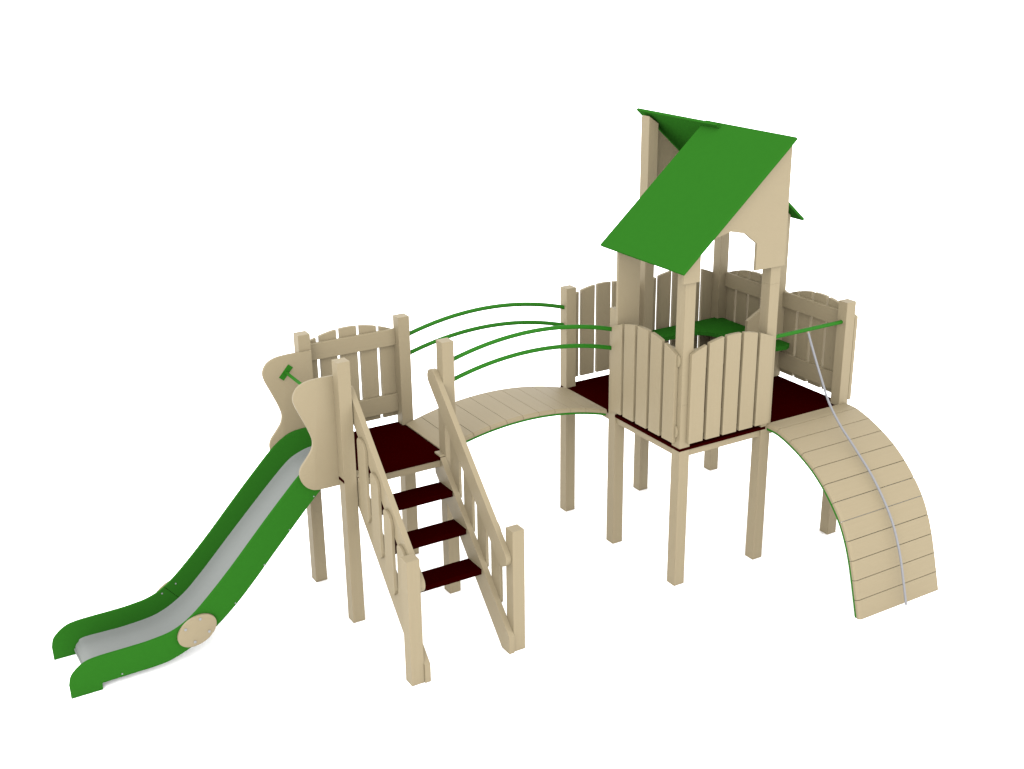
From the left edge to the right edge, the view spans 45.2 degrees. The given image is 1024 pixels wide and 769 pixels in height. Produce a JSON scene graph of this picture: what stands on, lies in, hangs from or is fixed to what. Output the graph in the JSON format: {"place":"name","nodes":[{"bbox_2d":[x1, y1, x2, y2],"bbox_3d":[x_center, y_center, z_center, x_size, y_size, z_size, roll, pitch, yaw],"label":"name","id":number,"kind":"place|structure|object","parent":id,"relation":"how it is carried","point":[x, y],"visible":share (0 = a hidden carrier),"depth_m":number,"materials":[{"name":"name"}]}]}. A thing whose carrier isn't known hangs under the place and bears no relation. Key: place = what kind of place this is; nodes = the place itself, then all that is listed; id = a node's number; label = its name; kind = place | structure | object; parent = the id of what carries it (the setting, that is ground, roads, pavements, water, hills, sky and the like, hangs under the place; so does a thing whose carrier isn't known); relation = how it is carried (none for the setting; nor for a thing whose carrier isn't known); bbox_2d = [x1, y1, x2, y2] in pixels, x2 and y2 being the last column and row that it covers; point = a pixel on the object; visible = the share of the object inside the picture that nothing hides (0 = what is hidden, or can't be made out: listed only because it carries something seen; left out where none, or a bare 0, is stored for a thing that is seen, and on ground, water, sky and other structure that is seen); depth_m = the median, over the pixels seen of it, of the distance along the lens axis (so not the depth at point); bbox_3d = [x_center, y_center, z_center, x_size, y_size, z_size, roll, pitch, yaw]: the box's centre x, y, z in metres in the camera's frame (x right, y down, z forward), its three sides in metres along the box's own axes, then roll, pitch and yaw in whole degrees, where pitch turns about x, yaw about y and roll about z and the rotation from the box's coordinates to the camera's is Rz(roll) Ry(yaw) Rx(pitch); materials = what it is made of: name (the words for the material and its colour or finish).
{"place":"outdoors","nodes":[
{"label":"outdoors","id":0,"kind":"place"},
{"bbox_2d":[0,0,1023,768],"bbox_3d":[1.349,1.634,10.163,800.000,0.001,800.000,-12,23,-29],"label":"ground","id":1,"kind":"structure","parent":0,"point":[208,208],"depth_m":15.82,"materials":[{"name":"white"}]},
{"bbox_2d":[52,108,937,698],"bbox_3d":[-0.011,0.135,9.082,6.483,3.607,3.005,-12,23,-29],"label":"playground set","id":2,"kind":"object","parent":1,"relation":"on","point":[680,382],"visible":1,"depth_m":9.69,"materials":[{"name":"beige wood"}]},
{"bbox_2d":[806,331,906,604],"bbox_3d":[2.769,0.652,9.897,0.026,1.924,1.309,-12,23,-29],"label":"climbing rope","id":3,"kind":"object","parent":2,"relation":"hanging from","point":[867,468],"visible":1,"depth_m":9.79,"materials":[{"name":"grey"}]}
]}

